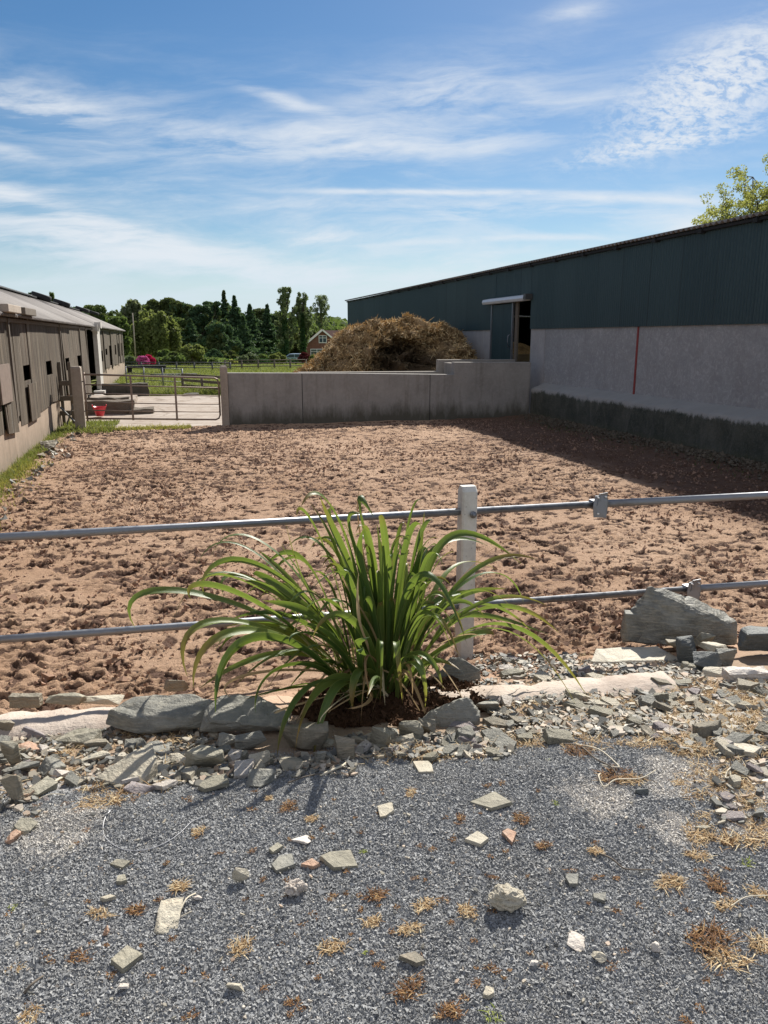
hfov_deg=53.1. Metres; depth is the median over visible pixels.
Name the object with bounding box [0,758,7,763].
slate
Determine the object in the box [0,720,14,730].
stone
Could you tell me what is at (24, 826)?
stone
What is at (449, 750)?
slate
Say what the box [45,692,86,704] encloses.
stone
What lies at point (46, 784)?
stone
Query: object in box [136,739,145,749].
slate
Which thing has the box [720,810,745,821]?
slate
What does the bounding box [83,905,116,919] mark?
dry weed
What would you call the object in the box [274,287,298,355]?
poplar tree
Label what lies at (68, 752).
dry weed
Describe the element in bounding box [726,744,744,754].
slate
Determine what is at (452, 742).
slate
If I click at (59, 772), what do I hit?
stone
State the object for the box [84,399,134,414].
ruined stone wall
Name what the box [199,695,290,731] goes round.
long rock
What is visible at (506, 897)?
lump
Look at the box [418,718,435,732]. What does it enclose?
stone
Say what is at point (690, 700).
slate
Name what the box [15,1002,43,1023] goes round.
dry weed
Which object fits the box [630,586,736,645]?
boulder
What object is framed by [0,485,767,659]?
pipe fence
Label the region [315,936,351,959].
dry weed
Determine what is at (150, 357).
azalea
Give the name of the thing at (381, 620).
strap leaved plant
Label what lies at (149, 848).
wire
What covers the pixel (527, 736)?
slate
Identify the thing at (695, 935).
dry weed
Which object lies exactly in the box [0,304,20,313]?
eaves block
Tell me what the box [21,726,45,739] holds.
stone
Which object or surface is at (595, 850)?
dry weed
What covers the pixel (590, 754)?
twig
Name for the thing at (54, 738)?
slate
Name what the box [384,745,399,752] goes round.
slate
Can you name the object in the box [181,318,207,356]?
spruce tree
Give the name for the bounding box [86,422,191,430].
grass strip
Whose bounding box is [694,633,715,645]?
slate rock
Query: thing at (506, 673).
slate
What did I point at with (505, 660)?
slate
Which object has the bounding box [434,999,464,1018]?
dry weed
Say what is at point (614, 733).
slate
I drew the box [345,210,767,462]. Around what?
long barn
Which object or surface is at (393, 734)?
slate
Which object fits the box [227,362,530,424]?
concrete wall
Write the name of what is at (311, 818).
dry weed
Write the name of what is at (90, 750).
slate
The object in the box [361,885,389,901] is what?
dry weed
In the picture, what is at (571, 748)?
dry weed
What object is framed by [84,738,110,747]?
stone
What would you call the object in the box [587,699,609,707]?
slate
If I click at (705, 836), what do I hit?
dry weed
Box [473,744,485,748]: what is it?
slate
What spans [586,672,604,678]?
slate
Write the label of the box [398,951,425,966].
stone
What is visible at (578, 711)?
slate
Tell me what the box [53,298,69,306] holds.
tyre
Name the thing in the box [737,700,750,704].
slate
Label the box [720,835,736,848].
dry weed
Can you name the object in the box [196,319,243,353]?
broadleaf tree
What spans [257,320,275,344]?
broadleaf tree
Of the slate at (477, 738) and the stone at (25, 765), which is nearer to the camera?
the stone at (25, 765)
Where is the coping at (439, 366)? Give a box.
[298,359,514,373]
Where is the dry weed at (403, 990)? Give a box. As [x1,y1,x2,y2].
[387,969,426,1004]
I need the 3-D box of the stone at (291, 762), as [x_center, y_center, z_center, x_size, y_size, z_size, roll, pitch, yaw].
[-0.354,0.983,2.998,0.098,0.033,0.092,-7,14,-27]
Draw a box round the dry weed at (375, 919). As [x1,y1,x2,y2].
[357,911,384,928]
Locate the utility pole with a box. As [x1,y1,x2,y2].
[132,313,135,356]
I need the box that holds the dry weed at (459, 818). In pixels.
[456,811,465,821]
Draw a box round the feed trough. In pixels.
[126,365,165,372]
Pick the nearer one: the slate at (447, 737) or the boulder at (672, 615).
the slate at (447, 737)
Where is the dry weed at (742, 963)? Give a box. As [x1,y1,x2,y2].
[699,939,760,973]
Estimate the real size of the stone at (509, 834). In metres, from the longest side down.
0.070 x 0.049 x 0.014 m
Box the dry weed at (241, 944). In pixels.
[226,931,256,959]
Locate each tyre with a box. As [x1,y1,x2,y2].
[31,291,51,301]
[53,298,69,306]
[75,306,88,312]
[89,310,98,315]
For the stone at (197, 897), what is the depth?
2.21 m
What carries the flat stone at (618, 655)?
on the gravel ground at (740, 660)
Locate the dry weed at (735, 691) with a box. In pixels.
[722,687,751,700]
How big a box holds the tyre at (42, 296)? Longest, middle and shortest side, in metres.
0.710 x 0.692 x 0.200 m
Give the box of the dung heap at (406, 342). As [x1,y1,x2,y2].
[293,311,483,372]
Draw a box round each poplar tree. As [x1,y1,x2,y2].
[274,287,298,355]
[295,292,313,352]
[312,295,329,329]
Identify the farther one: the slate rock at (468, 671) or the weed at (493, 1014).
the slate rock at (468, 671)
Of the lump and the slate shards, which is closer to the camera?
the lump
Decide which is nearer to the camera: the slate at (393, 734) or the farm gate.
the slate at (393, 734)
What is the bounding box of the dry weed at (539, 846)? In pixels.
[535,839,553,850]
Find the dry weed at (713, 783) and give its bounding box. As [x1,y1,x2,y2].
[707,777,736,791]
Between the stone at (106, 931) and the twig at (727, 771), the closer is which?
the stone at (106, 931)
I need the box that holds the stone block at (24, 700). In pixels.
[8,693,42,708]
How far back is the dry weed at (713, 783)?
2.75 m
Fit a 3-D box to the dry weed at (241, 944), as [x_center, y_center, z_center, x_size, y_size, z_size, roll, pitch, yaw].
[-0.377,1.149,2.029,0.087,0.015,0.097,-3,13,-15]
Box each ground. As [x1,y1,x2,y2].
[0,644,767,1023]
[2,355,300,424]
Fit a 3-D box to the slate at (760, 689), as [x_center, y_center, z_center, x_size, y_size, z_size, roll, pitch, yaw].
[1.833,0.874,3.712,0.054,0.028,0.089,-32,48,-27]
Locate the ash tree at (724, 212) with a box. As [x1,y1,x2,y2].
[691,153,767,225]
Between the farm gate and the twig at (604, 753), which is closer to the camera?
the twig at (604, 753)
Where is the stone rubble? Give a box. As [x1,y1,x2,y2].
[0,726,359,816]
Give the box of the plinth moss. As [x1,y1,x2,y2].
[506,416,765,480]
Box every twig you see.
[23,975,43,993]
[181,893,195,909]
[288,773,322,782]
[320,756,349,776]
[560,743,618,777]
[576,743,619,767]
[598,769,655,786]
[599,852,651,870]
[724,761,767,779]
[731,895,767,906]
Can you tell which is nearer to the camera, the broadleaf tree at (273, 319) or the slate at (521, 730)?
the slate at (521, 730)
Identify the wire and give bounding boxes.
[102,809,207,850]
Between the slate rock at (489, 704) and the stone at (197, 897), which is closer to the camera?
the stone at (197, 897)
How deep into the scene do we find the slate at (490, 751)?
3.04 m
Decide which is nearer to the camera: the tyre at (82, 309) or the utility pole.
the tyre at (82, 309)
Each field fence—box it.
[124,362,230,369]
[224,359,306,368]
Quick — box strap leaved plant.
[127,474,585,754]
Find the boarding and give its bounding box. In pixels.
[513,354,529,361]
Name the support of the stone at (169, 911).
on the gravel chippings
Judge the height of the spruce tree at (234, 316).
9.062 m
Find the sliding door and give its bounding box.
[489,303,514,358]
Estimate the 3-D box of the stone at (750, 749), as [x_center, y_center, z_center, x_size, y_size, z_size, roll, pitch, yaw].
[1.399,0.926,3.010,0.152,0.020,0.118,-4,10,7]
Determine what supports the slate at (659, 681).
on the gravel ground at (740, 660)
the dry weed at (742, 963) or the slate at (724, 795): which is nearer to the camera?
the dry weed at (742, 963)
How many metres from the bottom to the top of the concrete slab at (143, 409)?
0.194 m
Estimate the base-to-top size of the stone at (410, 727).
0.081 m
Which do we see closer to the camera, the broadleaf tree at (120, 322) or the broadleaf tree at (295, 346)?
the broadleaf tree at (120, 322)
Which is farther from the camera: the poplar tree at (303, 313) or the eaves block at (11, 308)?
the poplar tree at (303, 313)
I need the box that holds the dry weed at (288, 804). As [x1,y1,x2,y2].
[277,798,298,812]
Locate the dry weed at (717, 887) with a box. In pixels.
[699,871,730,897]
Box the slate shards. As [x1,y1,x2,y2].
[344,651,767,827]
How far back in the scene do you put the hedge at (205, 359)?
68.07 m
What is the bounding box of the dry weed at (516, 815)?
[511,810,530,825]
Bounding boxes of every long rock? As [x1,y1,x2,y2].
[106,694,212,733]
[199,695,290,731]
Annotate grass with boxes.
[0,425,81,497]
[0,459,52,525]
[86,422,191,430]
[91,363,302,394]
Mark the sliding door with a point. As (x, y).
(502, 316)
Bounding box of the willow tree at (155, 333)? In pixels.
[129,308,181,356]
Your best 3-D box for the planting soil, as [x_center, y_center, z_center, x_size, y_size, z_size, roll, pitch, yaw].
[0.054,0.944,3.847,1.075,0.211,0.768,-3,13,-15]
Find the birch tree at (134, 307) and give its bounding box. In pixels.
[119,299,142,356]
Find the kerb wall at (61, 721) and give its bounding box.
[0,671,682,739]
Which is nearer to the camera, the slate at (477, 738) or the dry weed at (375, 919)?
the dry weed at (375, 919)
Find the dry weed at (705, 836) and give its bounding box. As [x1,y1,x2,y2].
[695,830,717,841]
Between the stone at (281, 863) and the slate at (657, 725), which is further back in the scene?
the slate at (657, 725)
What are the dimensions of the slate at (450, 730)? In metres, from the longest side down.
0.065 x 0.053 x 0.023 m
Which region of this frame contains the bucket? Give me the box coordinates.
[92,404,106,415]
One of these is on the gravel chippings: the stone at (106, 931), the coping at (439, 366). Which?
the stone at (106, 931)
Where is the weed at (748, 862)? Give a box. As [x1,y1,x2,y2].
[742,856,758,866]
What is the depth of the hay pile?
26.88 m
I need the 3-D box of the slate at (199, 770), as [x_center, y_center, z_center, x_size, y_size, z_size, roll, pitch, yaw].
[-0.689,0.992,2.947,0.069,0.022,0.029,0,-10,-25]
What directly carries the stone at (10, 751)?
on the stone rubble
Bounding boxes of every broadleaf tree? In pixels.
[83,304,121,321]
[106,316,132,355]
[173,317,196,340]
[184,304,214,348]
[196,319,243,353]
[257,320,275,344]
[271,314,290,346]
[288,325,310,353]
[308,324,338,336]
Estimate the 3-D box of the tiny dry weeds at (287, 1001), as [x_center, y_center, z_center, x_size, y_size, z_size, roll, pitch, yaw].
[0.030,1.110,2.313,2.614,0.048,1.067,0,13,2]
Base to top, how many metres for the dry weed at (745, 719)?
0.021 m
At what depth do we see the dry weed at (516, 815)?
2.58 m
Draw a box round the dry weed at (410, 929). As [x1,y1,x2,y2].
[395,918,424,936]
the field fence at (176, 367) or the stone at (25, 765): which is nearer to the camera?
the stone at (25, 765)
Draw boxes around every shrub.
[124,355,136,365]
[156,349,168,356]
[162,351,186,364]
[180,343,204,364]
[204,348,223,357]
[220,350,239,358]
[236,352,259,364]
[258,354,268,358]
[269,352,286,363]
[298,352,309,363]
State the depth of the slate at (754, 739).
3.06 m
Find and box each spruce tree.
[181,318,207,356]
[217,290,229,320]
[223,295,241,336]
[235,315,269,355]
[245,303,278,356]
[258,303,280,354]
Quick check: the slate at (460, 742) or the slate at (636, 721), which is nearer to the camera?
the slate at (460, 742)
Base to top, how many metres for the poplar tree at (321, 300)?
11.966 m
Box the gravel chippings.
[0,711,767,1023]
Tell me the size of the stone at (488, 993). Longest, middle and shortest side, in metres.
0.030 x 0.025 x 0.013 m
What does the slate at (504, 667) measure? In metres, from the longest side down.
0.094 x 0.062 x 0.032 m
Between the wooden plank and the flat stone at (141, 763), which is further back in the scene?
the wooden plank
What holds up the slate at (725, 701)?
on the gravel ground at (740, 660)
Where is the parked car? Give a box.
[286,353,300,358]
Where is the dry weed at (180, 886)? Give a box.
[165,875,192,895]
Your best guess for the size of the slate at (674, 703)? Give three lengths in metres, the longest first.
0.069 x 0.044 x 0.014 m
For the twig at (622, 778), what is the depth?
2.79 m
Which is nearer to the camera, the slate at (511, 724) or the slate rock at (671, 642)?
the slate at (511, 724)
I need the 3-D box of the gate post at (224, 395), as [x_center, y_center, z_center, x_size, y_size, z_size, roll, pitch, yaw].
[-3.684,-2.539,17.785,0.158,1.660,0.230,-3,13,-15]
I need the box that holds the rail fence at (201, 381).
[181,373,220,389]
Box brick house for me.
[299,329,339,355]
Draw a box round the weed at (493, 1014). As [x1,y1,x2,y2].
[479,1002,504,1022]
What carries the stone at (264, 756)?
on the gravel ground at (740, 660)
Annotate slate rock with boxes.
[423,697,479,726]
[437,657,479,681]
[476,699,498,710]
[665,639,675,647]
[676,635,696,662]
[680,661,695,668]
[692,651,721,669]
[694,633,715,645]
[698,642,727,651]
[702,666,721,676]
[715,648,736,665]
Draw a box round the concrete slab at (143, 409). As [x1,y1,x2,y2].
[129,406,153,414]
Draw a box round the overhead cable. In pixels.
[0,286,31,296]
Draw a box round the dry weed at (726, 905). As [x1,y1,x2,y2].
[712,897,742,912]
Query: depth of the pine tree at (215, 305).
104.27 m
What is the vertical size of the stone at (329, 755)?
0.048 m
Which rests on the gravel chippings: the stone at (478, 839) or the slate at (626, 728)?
the stone at (478, 839)
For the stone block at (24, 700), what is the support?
on the arena sand
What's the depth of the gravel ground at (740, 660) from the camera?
2.25 m
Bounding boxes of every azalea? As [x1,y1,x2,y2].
[136,356,149,363]
[145,354,155,363]
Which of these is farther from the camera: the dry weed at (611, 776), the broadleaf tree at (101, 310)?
the broadleaf tree at (101, 310)
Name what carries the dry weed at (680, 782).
on the gravel ground at (740, 660)
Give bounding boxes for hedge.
[124,356,227,365]
[225,358,302,364]
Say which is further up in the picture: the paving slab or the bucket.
the paving slab
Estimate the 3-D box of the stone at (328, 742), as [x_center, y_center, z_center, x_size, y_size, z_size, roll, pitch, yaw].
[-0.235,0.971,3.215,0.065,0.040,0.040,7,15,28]
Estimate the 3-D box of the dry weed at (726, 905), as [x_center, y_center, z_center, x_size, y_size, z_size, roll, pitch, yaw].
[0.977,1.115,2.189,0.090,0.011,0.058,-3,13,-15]
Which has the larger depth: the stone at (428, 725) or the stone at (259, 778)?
the stone at (428, 725)
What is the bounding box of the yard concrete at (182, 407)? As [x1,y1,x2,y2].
[68,396,221,429]
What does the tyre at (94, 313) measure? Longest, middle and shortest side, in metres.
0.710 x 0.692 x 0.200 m
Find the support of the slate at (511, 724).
on the gravel ground at (740, 660)
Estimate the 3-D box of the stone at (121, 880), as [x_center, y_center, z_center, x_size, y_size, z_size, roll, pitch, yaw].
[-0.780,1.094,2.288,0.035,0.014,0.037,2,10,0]
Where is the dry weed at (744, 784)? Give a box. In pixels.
[727,777,757,791]
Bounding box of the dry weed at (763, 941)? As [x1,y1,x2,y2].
[744,927,767,956]
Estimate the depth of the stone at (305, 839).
2.46 m
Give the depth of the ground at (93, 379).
36.25 m
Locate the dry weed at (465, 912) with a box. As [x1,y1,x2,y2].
[456,898,477,921]
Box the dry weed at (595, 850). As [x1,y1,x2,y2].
[586,846,604,854]
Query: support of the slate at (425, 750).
on the slate shards
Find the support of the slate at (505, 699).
on the gravel ground at (740, 660)
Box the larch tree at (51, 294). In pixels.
[49,291,54,300]
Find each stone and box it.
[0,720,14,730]
[0,741,20,766]
[0,774,23,804]
[5,829,20,844]
[6,761,39,774]
[13,817,37,835]
[19,741,39,753]
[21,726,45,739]
[23,776,57,796]
[36,756,66,775]
[40,440,56,449]
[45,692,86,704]
[50,769,68,779]
[55,728,101,746]
[80,750,109,763]
[82,694,124,704]
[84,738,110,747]
[95,743,157,786]
[100,894,115,901]
[102,925,109,935]
[110,859,130,869]
[110,945,143,973]
[116,874,126,884]
[118,983,128,988]
[123,781,154,794]
[143,741,169,751]
[154,897,183,934]
[157,763,170,771]
[163,680,188,691]
[167,753,185,765]
[185,745,224,766]
[194,895,201,899]
[217,732,235,745]
[226,982,244,992]
[232,867,249,881]
[234,731,266,749]
[246,768,274,787]
[249,750,270,765]
[269,842,282,854]
[271,853,294,873]
[278,721,328,750]
[278,757,307,771]
[283,878,307,896]
[291,835,310,844]
[301,858,319,869]
[314,751,326,762]
[319,850,357,870]
[322,738,333,747]
[325,752,337,763]
[334,735,354,760]
[351,736,364,743]
[369,726,391,745]
[377,802,393,818]
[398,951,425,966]
[399,720,423,735]
[413,761,433,773]
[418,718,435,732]
[464,831,488,847]
[470,791,512,810]
[483,986,493,999]
[501,828,515,844]
[529,960,538,965]
[565,873,578,886]
[567,930,584,951]
[591,646,678,665]
[591,951,606,962]
[593,892,605,903]
[635,788,648,794]
[650,941,659,952]
[694,825,710,831]
[721,666,767,682]
[733,743,760,757]
[752,806,764,818]
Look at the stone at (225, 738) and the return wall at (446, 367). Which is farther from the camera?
the return wall at (446, 367)
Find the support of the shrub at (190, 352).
on the ground at (93, 379)
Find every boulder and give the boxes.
[620,610,648,641]
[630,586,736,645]
[737,626,767,650]
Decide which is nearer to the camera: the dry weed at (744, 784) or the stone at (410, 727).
the dry weed at (744, 784)
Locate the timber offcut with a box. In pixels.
[20,307,35,315]
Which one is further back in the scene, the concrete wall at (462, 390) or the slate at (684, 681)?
the concrete wall at (462, 390)
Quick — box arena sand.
[0,414,767,714]
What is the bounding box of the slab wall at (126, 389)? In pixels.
[102,382,149,395]
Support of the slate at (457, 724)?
on the gravel ground at (740, 660)
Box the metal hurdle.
[125,366,182,385]
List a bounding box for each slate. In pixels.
[0,735,10,740]
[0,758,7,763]
[38,744,53,751]
[44,734,60,743]
[50,754,60,759]
[64,770,79,786]
[81,747,98,753]
[113,784,122,788]
[120,777,139,784]
[124,737,140,752]
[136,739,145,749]
[151,779,178,790]
[174,771,180,784]
[181,766,197,778]
[197,768,212,773]
[198,773,228,791]
[199,772,210,777]
[218,745,231,755]
[227,749,241,760]
[234,759,254,779]
[241,750,248,759]
[254,758,265,768]
[357,739,371,751]
[364,730,397,740]
[371,742,386,748]
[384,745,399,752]
[396,733,414,743]
[413,734,424,740]
[417,748,432,752]
[423,751,438,760]
[440,739,448,745]
[442,741,455,746]
[442,745,457,756]
[443,734,453,741]
[444,727,456,733]
[448,721,476,730]
[455,725,475,738]
[455,735,465,744]
[456,744,470,752]
[458,736,476,742]
[469,736,479,744]
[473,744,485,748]
[480,728,503,741]
[482,716,513,729]
[486,746,507,757]
[493,732,516,748]
[498,664,513,671]
[499,668,524,678]
[500,694,512,707]
[501,657,514,663]
[505,720,514,729]
[508,715,527,725]
[511,675,520,678]
[514,728,525,733]
[516,732,533,742]
[528,728,539,735]
[532,670,551,681]
[542,728,573,744]
[562,698,584,709]
[564,689,589,701]
[575,709,587,714]
[578,666,591,672]
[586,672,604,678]
[586,705,612,716]
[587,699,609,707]
[600,696,621,707]
[609,730,618,737]
[623,726,634,735]
[626,716,641,727]
[634,687,643,693]
[638,693,655,706]
[640,725,653,736]
[650,677,671,684]
[650,733,660,739]
[651,701,674,711]
[652,721,672,730]
[653,693,668,701]
[662,736,673,742]
[663,727,680,737]
[669,692,677,700]
[670,701,679,706]
[673,679,691,684]
[676,683,688,687]
[677,712,692,719]
[685,696,696,703]
[687,687,700,694]
[689,732,699,740]
[692,719,721,737]
[694,699,707,713]
[699,696,711,703]
[711,694,720,700]
[711,727,722,737]
[713,737,733,747]
[715,736,734,757]
[716,688,733,698]
[718,683,733,689]
[718,791,735,801]
[719,698,733,706]
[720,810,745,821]
[725,732,752,742]
[725,804,737,810]
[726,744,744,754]
[727,695,740,703]
[727,774,740,787]
[730,760,749,778]
[734,703,757,708]
[736,678,759,691]
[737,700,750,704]
[743,799,753,803]
[745,762,763,775]
[750,736,760,743]
[752,685,767,697]
[753,724,767,734]
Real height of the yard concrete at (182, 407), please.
0.370 m
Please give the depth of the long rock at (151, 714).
3.44 m
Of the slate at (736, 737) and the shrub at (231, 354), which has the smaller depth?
the slate at (736, 737)
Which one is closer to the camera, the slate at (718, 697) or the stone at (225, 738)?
the stone at (225, 738)
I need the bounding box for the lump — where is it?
[488,883,526,912]
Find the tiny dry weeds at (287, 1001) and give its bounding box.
[5,779,763,1023]
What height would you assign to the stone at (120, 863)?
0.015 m
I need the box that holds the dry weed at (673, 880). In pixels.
[654,872,687,895]
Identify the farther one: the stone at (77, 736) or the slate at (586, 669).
the slate at (586, 669)
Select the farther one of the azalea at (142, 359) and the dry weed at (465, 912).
the azalea at (142, 359)
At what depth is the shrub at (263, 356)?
81.89 m
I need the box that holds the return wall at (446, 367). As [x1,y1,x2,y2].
[443,362,451,373]
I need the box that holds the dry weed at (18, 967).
[5,961,26,974]
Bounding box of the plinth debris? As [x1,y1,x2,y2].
[507,413,767,479]
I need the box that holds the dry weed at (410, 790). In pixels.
[404,786,416,796]
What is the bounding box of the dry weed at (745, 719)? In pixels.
[737,712,765,723]
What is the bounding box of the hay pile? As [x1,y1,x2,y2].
[513,342,529,353]
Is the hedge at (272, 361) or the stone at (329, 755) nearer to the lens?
the stone at (329, 755)
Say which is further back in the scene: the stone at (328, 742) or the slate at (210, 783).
the stone at (328, 742)
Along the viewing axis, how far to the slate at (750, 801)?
2.66 m
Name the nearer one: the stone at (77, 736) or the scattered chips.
the scattered chips
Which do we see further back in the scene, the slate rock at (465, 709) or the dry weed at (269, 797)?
the slate rock at (465, 709)
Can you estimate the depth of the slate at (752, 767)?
2.85 m
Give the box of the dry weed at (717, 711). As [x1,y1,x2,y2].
[706,707,735,716]
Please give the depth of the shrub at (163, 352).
70.12 m
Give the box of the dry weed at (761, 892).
[742,883,767,900]
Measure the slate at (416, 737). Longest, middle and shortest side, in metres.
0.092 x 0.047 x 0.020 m
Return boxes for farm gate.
[82,372,220,421]
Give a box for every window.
[310,349,322,354]
[319,335,326,342]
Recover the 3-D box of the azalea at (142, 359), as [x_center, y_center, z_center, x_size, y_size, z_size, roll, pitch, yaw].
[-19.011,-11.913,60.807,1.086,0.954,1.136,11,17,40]
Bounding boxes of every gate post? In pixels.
[70,366,85,428]
[220,366,229,425]
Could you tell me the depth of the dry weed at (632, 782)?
2.80 m
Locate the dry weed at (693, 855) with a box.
[682,846,717,864]
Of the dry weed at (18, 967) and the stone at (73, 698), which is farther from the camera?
the stone at (73, 698)
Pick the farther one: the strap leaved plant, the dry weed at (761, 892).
the strap leaved plant
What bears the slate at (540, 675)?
on the gravel ground at (740, 660)
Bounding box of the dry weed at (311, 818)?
[305,813,318,821]
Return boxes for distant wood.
[124,313,347,357]
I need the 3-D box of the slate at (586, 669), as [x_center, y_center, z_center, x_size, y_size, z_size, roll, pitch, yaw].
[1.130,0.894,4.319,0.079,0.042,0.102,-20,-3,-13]
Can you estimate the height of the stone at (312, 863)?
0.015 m
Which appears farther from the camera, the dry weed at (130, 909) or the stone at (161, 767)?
the stone at (161, 767)
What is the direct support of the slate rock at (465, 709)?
on the gravel ground at (740, 660)
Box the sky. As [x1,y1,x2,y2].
[0,0,767,321]
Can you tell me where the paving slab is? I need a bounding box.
[183,393,198,394]
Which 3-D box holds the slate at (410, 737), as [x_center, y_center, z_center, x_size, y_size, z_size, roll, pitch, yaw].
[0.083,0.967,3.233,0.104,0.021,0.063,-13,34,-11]
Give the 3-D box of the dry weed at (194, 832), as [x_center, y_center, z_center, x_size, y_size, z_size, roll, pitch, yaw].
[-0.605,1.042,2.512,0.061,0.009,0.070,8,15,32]
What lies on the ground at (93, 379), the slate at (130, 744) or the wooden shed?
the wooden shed
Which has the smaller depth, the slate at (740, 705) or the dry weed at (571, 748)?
the dry weed at (571, 748)
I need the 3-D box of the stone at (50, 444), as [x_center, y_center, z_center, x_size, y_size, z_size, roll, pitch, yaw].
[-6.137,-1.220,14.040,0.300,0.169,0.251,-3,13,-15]
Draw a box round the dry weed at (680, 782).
[671,777,687,785]
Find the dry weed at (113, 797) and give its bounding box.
[73,788,129,808]
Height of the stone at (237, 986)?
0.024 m
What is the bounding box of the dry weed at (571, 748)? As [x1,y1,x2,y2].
[560,744,594,760]
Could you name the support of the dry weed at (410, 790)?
on the gravel ground at (740, 660)
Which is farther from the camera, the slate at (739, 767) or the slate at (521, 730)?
the slate at (521, 730)
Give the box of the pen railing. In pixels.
[57,362,74,425]
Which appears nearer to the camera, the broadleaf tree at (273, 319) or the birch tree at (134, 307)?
the birch tree at (134, 307)
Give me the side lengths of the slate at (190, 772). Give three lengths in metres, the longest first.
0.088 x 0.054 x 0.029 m
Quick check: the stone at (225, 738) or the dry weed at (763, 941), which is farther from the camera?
the stone at (225, 738)
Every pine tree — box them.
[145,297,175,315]
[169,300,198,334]
[202,301,228,331]
[253,308,273,322]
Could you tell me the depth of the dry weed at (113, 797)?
2.70 m
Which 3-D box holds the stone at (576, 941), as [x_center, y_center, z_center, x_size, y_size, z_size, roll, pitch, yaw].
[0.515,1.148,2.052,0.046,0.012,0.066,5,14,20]
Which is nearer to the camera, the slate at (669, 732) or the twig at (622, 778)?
the twig at (622, 778)
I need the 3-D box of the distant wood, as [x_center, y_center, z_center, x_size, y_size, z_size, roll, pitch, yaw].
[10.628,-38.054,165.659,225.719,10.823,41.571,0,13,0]
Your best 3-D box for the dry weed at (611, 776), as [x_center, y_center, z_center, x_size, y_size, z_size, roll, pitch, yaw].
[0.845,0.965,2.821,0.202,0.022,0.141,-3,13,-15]
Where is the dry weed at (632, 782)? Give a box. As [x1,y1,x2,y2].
[618,770,650,785]
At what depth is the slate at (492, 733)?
3.25 m
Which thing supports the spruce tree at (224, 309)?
on the ground at (93, 379)
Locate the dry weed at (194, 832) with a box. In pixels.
[191,823,208,835]
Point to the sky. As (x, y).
(188, 151)
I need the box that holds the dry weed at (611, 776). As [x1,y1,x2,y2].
[592,763,635,785]
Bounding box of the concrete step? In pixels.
[87,395,137,402]
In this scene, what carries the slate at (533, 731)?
on the gravel ground at (740, 660)
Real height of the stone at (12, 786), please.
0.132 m
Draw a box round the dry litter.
[1,650,767,852]
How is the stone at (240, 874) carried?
on the gravel chippings
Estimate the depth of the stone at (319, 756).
3.01 m
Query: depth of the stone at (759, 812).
2.58 m
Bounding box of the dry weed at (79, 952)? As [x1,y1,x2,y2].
[64,946,90,962]
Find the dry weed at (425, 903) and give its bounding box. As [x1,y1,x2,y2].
[410,896,437,914]
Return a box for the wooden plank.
[87,396,129,399]
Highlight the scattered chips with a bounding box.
[3,791,766,1019]
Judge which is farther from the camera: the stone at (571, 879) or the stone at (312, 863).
the stone at (312, 863)
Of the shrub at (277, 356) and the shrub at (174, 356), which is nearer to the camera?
the shrub at (174, 356)
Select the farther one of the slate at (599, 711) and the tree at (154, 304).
the tree at (154, 304)
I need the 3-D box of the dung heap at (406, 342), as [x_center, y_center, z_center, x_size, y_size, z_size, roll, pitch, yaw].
[0.369,-4.660,23.854,6.976,3.039,8.107,-3,13,-15]
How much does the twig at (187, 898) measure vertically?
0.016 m
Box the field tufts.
[150,379,220,394]
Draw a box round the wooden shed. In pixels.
[0,285,124,472]
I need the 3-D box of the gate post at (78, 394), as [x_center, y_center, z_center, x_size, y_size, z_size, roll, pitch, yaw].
[-6.762,-2.376,17.023,0.210,1.680,0.200,-3,13,-15]
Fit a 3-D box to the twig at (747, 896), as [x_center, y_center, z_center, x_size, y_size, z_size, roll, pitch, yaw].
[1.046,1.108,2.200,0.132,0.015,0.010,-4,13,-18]
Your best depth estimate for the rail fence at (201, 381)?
29.01 m
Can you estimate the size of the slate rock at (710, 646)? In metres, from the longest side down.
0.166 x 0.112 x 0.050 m
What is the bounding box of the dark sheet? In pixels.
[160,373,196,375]
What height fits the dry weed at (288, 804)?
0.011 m
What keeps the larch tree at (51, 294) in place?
on the ground at (93, 379)
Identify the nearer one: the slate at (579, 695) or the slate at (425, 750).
the slate at (425, 750)
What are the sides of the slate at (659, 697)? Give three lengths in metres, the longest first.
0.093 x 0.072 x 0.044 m
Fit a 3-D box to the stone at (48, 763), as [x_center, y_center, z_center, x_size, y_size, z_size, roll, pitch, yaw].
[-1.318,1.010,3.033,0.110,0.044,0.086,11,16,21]
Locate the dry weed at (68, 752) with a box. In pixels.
[55,749,74,755]
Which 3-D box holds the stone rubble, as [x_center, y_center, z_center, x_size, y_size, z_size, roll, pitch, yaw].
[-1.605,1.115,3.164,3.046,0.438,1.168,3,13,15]
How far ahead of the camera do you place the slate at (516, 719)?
3.46 m
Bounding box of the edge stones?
[0,431,80,520]
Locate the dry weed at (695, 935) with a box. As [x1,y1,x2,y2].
[682,914,746,958]
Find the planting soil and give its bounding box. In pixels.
[291,675,488,728]
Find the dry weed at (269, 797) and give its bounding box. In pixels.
[264,794,273,800]
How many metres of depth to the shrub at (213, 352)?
75.98 m
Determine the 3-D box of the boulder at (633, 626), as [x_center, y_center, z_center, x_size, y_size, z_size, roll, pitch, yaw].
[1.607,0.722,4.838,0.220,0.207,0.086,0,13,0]
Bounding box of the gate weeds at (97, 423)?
[53,419,119,433]
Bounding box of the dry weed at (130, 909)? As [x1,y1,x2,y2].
[126,900,151,915]
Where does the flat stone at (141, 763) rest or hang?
on the gravel ground at (740, 660)

